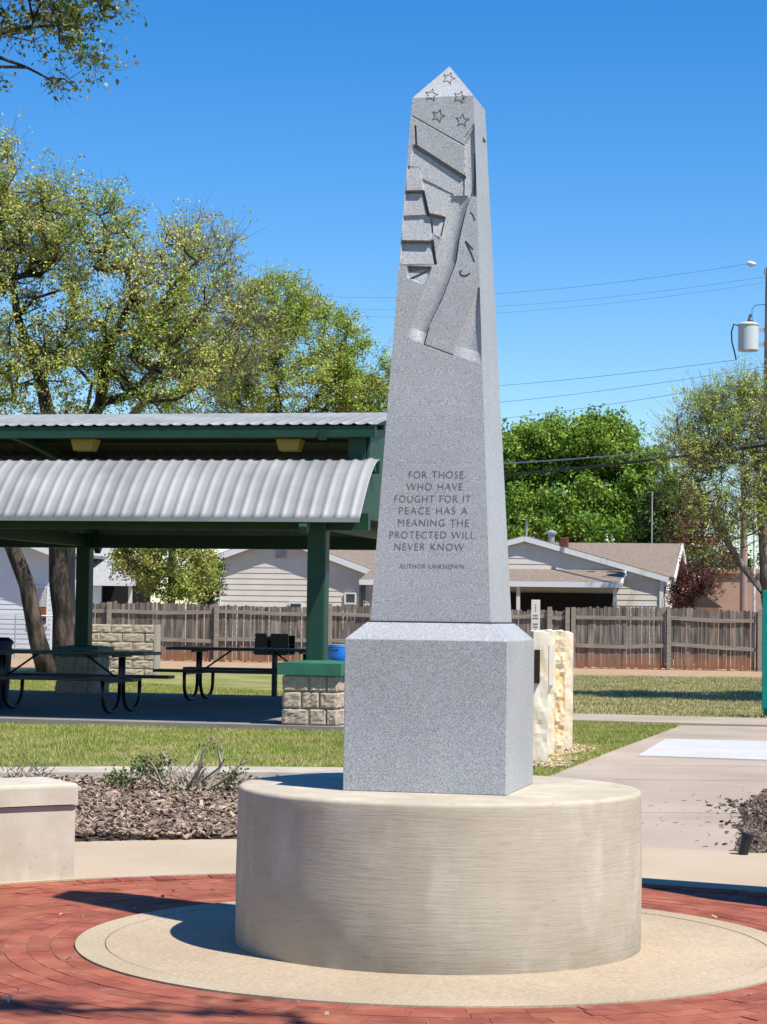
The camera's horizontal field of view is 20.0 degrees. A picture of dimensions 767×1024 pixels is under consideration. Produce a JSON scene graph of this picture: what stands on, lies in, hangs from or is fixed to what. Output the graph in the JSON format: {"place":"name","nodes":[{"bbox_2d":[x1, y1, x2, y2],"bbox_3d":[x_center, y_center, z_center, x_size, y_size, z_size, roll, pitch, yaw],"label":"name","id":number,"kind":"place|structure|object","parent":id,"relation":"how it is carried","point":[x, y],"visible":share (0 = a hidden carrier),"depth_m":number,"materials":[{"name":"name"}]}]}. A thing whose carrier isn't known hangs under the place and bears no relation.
{"place":"outdoors","nodes":[
{"label":"outdoors","id":0,"kind":"place"},
{"bbox_2d":[0,614,761,771],"bbox_3d":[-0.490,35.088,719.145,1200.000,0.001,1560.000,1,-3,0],"label":"ground","id":1,"kind":"structure","parent":0,"point":[251,681],"depth_m":44.66,"materials":[{"name":"green plant"}]},
{"bbox_2d":[0,615,51,658],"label":"chain link fence","id":2,"kind":"object","parent":1,"relation":"on","point":[15,639],"visible":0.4,"depth_m":59.10,"materials":[{"name":"grey metal"}]},
{"bbox_2d":[0,547,114,649],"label":"white house","id":3,"kind":"structure","parent":1,"relation":"on","point":[37,560],"depth_m":66.87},
{"bbox_2d":[36,586,48,625],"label":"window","id":4,"kind":"structure","parent":3,"relation":"in","point":[42,591],"depth_m":66.68,"materials":[{"name":"white"}]},
{"bbox_2d":[0,0,147,113],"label":"overhanging tree","id":5,"kind":"object","parent":1,"relation":"on","point":[68,23],"visible":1,"depth_m":19.18,"materials":[{"name":"green plant"}]},
{"bbox_2d":[75,554,150,624],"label":"carport shed","id":6,"kind":"structure","parent":1,"relation":"on","point":[105,589],"depth_m":70.32,"materials":[{"name":"grey"}]},
{"bbox_2d":[0,108,252,672],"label":"pecan tree","id":7,"kind":"object","parent":1,"relation":"on","point":[103,355],"visible":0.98,"depth_m":43.83,"materials":[{"name":"green plant"}]},
{"bbox_2d":[92,624,160,674],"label":"block screen wall","id":8,"kind":"structure","parent":1,"relation":"on","point":[121,637],"depth_m":43.87,"materials":[{"name":"beige stone"}]},
{"bbox_2d":[0,773,295,841],"bbox_3d":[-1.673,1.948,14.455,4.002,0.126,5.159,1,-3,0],"label":"mulch","id":9,"kind":"object","parent":1,"relation":"on","point":[148,808],"visible":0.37,"depth_m":14.09,"materials":[{"name":"brown wood"}]},
{"bbox_2d":[0,749,58,776],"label":"twig clump","id":10,"kind":"object","parent":9,"relation":"on","point":[31,769],"visible":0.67,"depth_m":16.55,"materials":[{"name":"brown"}]},
{"bbox_2d":[96,737,249,790],"bbox_3d":[-1.501,1.826,15.658,1.084,0.456,0.839,1,-3,0],"label":"pruned shrub","id":11,"kind":"object","parent":9,"relation":"on","point":[228,779],"visible":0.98,"depth_m":15.61,"materials":[{"name":"green plant"}]},
{"bbox_2d":[98,548,231,641],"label":"young tree","id":12,"kind":"object","parent":1,"relation":"on","point":[185,581],"visible":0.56,"depth_m":60.63,"materials":[{"name":"green plant"}]},
{"bbox_2d":[0,766,342,779],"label":"kerb","id":13,"kind":"structure","parent":1,"relation":"on","point":[83,771],"depth_m":16.96,"materials":[{"name":"concrete"}]},
{"bbox_2d":[0,680,343,766],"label":"lawn grass","id":14,"kind":"structure","parent":1,"relation":"on","point":[68,734],"depth_m":22.21,"materials":[{"name":"green plant"}]},
{"bbox_2d":[69,189,315,644],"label":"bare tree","id":15,"kind":"object","parent":1,"relation":"on","point":[246,373],"visible":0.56,"depth_m":46.00,"materials":[{"name":"green plant"}]},
{"bbox_2d":[0,412,386,731],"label":"picnic pavilion","id":16,"kind":"structure","parent":1,"relation":"on","point":[87,486],"depth_m":25.95,"materials":[{"name":"green metal"}]},
{"bbox_2d":[0,637,13,707],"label":"trash can","id":17,"kind":"object","parent":16,"relation":"on","point":[6,642],"visible":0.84,"depth_m":28.47,"materials":[{"name":"blue plastic"}]},
{"bbox_2d":[0,649,174,714],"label":"picnic table","id":18,"kind":"object","parent":16,"relation":"on","point":[121,678],"visible":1,"depth_m":27.39,"materials":[{"name":"black metal"}]},
{"bbox_2d":[153,646,338,700],"bbox_3d":[-1.906,2.356,31.565,2.460,0.771,1.708,0,-3,12],"label":"picnic table","id":19,"kind":"object","parent":16,"relation":"on","point":[198,670],"visible":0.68,"depth_m":31.39,"materials":[{"name":"black metal"}]},
{"bbox_2d":[190,549,229,658],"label":"tree","id":20,"kind":"object","parent":1,"relation":"on","point":[211,600],"visible":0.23,"depth_m":62.80,"materials":[{"name":"green plant"}]},
{"bbox_2d":[253,633,294,696],"bbox_3d":[-1.675,2.386,33.526,0.620,1.030,0.360,0,-3,21],"label":"park grill","id":21,"kind":"object","parent":1,"relation":"on","point":[263,640],"visible":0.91,"depth_m":33.43,"materials":[{"name":"black metal"}]},
{"bbox_2d":[160,258,391,413],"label":"leafy tree","id":22,"kind":"object","parent":1,"relation":"on","point":[338,372],"visible":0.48,"depth_m":79.53,"materials":[{"name":"green plant"}]},
{"bbox_2d":[206,549,375,657],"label":"cream house","id":23,"kind":"structure","parent":1,"relation":"on","point":[265,578],"depth_m":66.02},
{"bbox_2d":[289,602,302,607],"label":"window","id":24,"kind":"structure","parent":23,"relation":"in","point":[293,604],"depth_m":65.84,"materials":[{"name":"white"}]},
{"bbox_2d":[344,592,356,603],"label":"window","id":25,"kind":"structure","parent":23,"relation":"in","point":[349,597],"depth_m":65.57,"materials":[{"name":"white"}]},
{"bbox_2d":[92,601,569,661],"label":"picket fence","id":26,"kind":"object","parent":1,"relation":"on","point":[165,615],"visible":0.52,"depth_m":58.91,"materials":[{"name":"brown wood"}]},
{"bbox_2d":[328,644,344,660],"bbox_3d":[-0.664,2.631,36.416,0.600,0.838,0.600,1,-3,0],"label":"blue barrel","id":27,"kind":"object","parent":1,"relation":"on","point":[338,656],"visible":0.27,"depth_m":36.16,"materials":[{"name":"blue plastic"}]},
{"bbox_2d":[75,901,766,1007],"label":"ring border","id":28,"kind":"object","parent":1,"relation":"on","point":[90,945],"visible":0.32,"depth_m":7.81,"materials":[{"name":"beige concrete"}]},
{"bbox_2d":[106,906,766,999],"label":"ring slab","id":29,"kind":"structure","parent":1,"relation":"on","point":[673,953],"depth_m":8.21,"materials":[{"name":"beige concrete"}]},
{"bbox_2d":[235,772,641,974],"bbox_3d":[0.224,1.444,8.886,1.648,0.654,1.648,1,-3,0],"label":"concrete drum","id":30,"kind":"object","parent":29,"relation":"on","point":[540,874],"visible":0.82,"depth_m":8.17,"materials":[{"name":"beige concrete"}]},
{"bbox_2d":[343,66,533,795],"bbox_3d":[0.251,-0.360,8.892,0.651,2.950,0.651,0,-3,13],"label":"granite obelisk","id":31,"kind":"object","parent":30,"relation":"on","point":[439,676],"visible":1,"depth_m":8.67,"materials":[{"name":"grey stone"}]},
{"bbox_2d":[359,491,688,663],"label":"cream house","id":32,"kind":"structure","parent":1,"relation":"on","point":[562,574],"depth_m":63.94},
{"bbox_2d":[531,600,539,630],"bbox_3d":[1.875,1.864,26.956,0.110,1.554,0.035,1,-3,0],"label":"marker post","id":33,"kind":"object","parent":1,"relation":"on","point":[535,614],"visible":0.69,"depth_m":26.97,"materials":[{"name":"grey plastic"}]},
{"bbox_2d":[529,630,548,760],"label":"limestone slab","id":34,"kind":"structure","parent":1,"relation":"on","point":[540,709],"depth_m":19.94,"materials":[{"name":"beige stone"}]},
{"bbox_2d":[545,629,554,754],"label":"limestone slab","id":35,"kind":"structure","parent":1,"relation":"on","point":[551,685],"depth_m":20.83,"materials":[{"name":"beige stone"}]},
{"bbox_2d":[553,630,566,749],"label":"limestone slab","id":36,"kind":"structure","parent":1,"relation":"on","point":[560,686],"depth_m":21.54,"materials":[{"name":"beige stone"}]},
{"bbox_2d":[533,743,598,767],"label":"gravel","id":37,"kind":"structure","parent":1,"relation":"on","point":[575,749],"depth_m":20.41,"materials":[{"name":"beige gravel"}]},
{"bbox_2d":[565,631,573,747],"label":"limestone slab","id":38,"kind":"structure","parent":1,"relation":"on","point":[569,698],"depth_m":21.94,"materials":[{"name":"beige stone"}]},
{"bbox_2d":[501,403,713,556],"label":"dense tree","id":39,"kind":"object","parent":1,"relation":"on","point":[545,509],"visible":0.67,"depth_m":83.11,"materials":[{"name":"green plant"}]},
{"bbox_2d":[571,606,761,671],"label":"picket fence","id":40,"kind":"object","parent":1,"relation":"on","point":[696,632],"visible":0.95,"depth_m":57.03,"materials":[{"name":"brown wood"}]},
{"bbox_2d":[573,674,766,717],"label":"dry grass","id":41,"kind":"structure","parent":1,"relation":"on","point":[638,683],"depth_m":37.56,"materials":[{"name":"green plant"}]},
{"bbox_2d":[611,475,758,593],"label":"backdrop tree","id":42,"kind":"object","parent":1,"relation":"on","point":[643,533],"visible":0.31,"depth_m":79.61,"materials":[{"name":"green plant"}]},
{"bbox_2d":[663,557,724,616],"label":"red leaf shrub","id":43,"kind":"object","parent":1,"relation":"on","point":[690,597],"visible":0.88,"depth_m":65.79,"materials":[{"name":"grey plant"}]},
{"bbox_2d":[649,485,739,594],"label":"reddish tree","id":44,"kind":"object","parent":1,"relation":"on","point":[726,565],"visible":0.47,"depth_m":73.93,"materials":[{"name":"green plant"}]},
{"bbox_2d":[629,351,766,602],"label":"twiggy tree","id":45,"kind":"object","parent":1,"relation":"on","point":[706,410],"visible":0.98,"depth_m":58.40,"materials":[{"name":"green plant"}]},
{"bbox_2d":[676,589,722,659],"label":"garden shed","id":46,"kind":"structure","parent":1,"relation":"on","point":[709,604],"depth_m":71.23,"materials":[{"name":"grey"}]},
{"bbox_2d":[638,739,766,760],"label":"white pad","id":47,"kind":"object","parent":1,"relation":"on","point":[716,749],"visible":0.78,"depth_m":21.96,"materials":[{"name":"concrete"}]},
{"bbox_2d":[700,569,761,658],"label":"tan building","id":48,"kind":"structure","parent":1,"relation":"on","point":[731,596],"depth_m":74.99,"materials":[{"name":"pink paint"}]},
{"bbox_2d":[740,487,747,664],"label":"wooden pole","id":49,"kind":"object","parent":1,"relation":"on","point":[743,592],"visible":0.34,"depth_m":63.89,"materials":[{"name":"brown wood"}]},
{"bbox_2d":[731,261,766,518],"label":"utility pole","id":50,"kind":"object","parent":1,"relation":"on","point":[749,330],"visible":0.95,"depth_m":60.12,"materials":[{"name":"grey wood"}]},
{"bbox_2d":[259,277,760,309],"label":"overhead wire","id":51,"kind":"object","parent":50,"relation":"attached to","point":[553,302],"visible":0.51,"depth_m":69.00,"materials":[{"name":"black metal"}]},
{"bbox_2d":[306,264,744,297],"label":"overhead wire","id":52,"kind":"object","parent":50,"relation":"attached to","point":[550,289],"visible":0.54,"depth_m":68.45,"materials":[{"name":"black metal"}]},
{"bbox_2d":[353,283,758,316],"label":"overhead wire","id":53,"kind":"object","parent":50,"relation":"attached to","point":[599,304],"visible":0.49,"depth_m":66.81,"materials":[{"name":"black metal"}]},
{"bbox_2d":[501,390,696,418],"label":"overhead wire","id":54,"kind":"object","parent":50,"relation":"attached to","point":[593,406],"visible":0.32,"depth_m":68.29,"materials":[{"name":"black metal"}]},
{"bbox_2d":[506,367,760,401],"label":"overhead wire","id":55,"kind":"object","parent":50,"relation":"attached to","point":[625,387],"visible":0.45,"depth_m":66.78,"materials":[{"name":"black metal"}]},
{"bbox_2d":[503,440,766,463],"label":"overhead wire","id":56,"kind":"object","parent":50,"relation":"attached to","point":[617,455],"visible":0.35,"depth_m":63.17,"materials":[{"name":"black metal"}]},
{"bbox_2d":[504,444,766,475],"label":"overhead wire","id":57,"kind":"object","parent":50,"relation":"attached to","point":[619,463],"visible":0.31,"depth_m":62.97,"materials":[{"name":"grey"}]},
{"bbox_2d":[753,473,755,611],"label":"pipe mast","id":58,"kind":"object","parent":1,"relation":"on","point":[754,561],"visible":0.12,"depth_m":61.48,"materials":[{"name":"white metal"}]},
{"bbox_2d":[762,590,766,717],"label":"teal board","id":59,"kind":"object","parent":1,"relation":"on","point":[764,650],"visible":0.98,"depth_m":29.97,"materials":[{"name":"paint"}]},
{"bbox_2d":[0,874,766,1023],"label":"brick paving","id":60,"kind":"structure","parent":0,"point":[47,983],"depth_m":7.70,"materials":[{"name":"red brick"}]},
{"bbox_2d":[6,882,753,1023],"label":"paving debris","id":61,"kind":"object","parent":60,"relation":"on","point":[8,998],"visible":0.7,"depth_m":7.72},
{"bbox_2d":[0,839,766,892],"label":"walkway ring","id":62,"kind":"object","parent":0,"point":[729,870],"visible":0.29,"depth_m":11.57,"materials":[{"name":"concrete"}]},
{"bbox_2d":[0,777,77,881],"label":"seat wall","id":63,"kind":"structure","parent":62,"relation":"on","point":[37,828],"depth_m":10.67,"materials":[{"name":"concrete"}]},
{"bbox_2d":[738,831,755,854],"bbox_3d":[2.042,1.870,12.252,0.101,0.144,0.084,1,-3,0],"label":"path light","id":64,"kind":"object","parent":62,"relation":"on","point":[745,842],"visible":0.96,"depth_m":12.23,"materials":[{"name":"black metal"}]},
{"bbox_2d":[0,0,766,610],"label":"sky","id":65,"kind":"structure","parent":0,"point":[627,139],"materials":[{"name":"blue"}]},
{"bbox_2d":[323,719,677,775],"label":"grass lawn","id":66,"kind":"structure","parent":0,"point":[610,736],"depth_m":23.74,"materials":[{"name":"green plant"}]},
{"bbox_2d":[550,726,766,853],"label":"path","id":67,"kind":"structure","parent":0,"point":[710,781],"depth_m":17.70,"materials":[{"name":"concrete"}]},
{"bbox_2d":[657,792,749,846],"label":"path litter","id":68,"kind":"object","parent":67,"relation":"on","point":[698,818],"visible":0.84,"depth_m":14.53,"materials":[{"name":"brown plant"}]},
{"bbox_2d":[705,788,766,852],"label":"spilled mulch","id":69,"kind":"object","parent":67,"relation":"on","point":[753,821],"visible":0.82,"depth_m":14.01,"materials":[{"name":"brown wood"}]},
{"bbox_2d":[737,805,745,815],"bbox_3d":[2.679,1.984,14.207,0.540,0.118,3.400,1,-3,0],"label":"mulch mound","id":70,"kind":"object","parent":67,"relation":"on","point":[740,810],"visible":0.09,"depth_m":15.12,"materials":[{"name":"wood"}]},
{"bbox_2d":[573,713,766,726],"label":"cross path","id":71,"kind":"structure","parent":0,"point":[716,721],"depth_m":28.52,"materials":[{"name":"concrete"}]}
]}

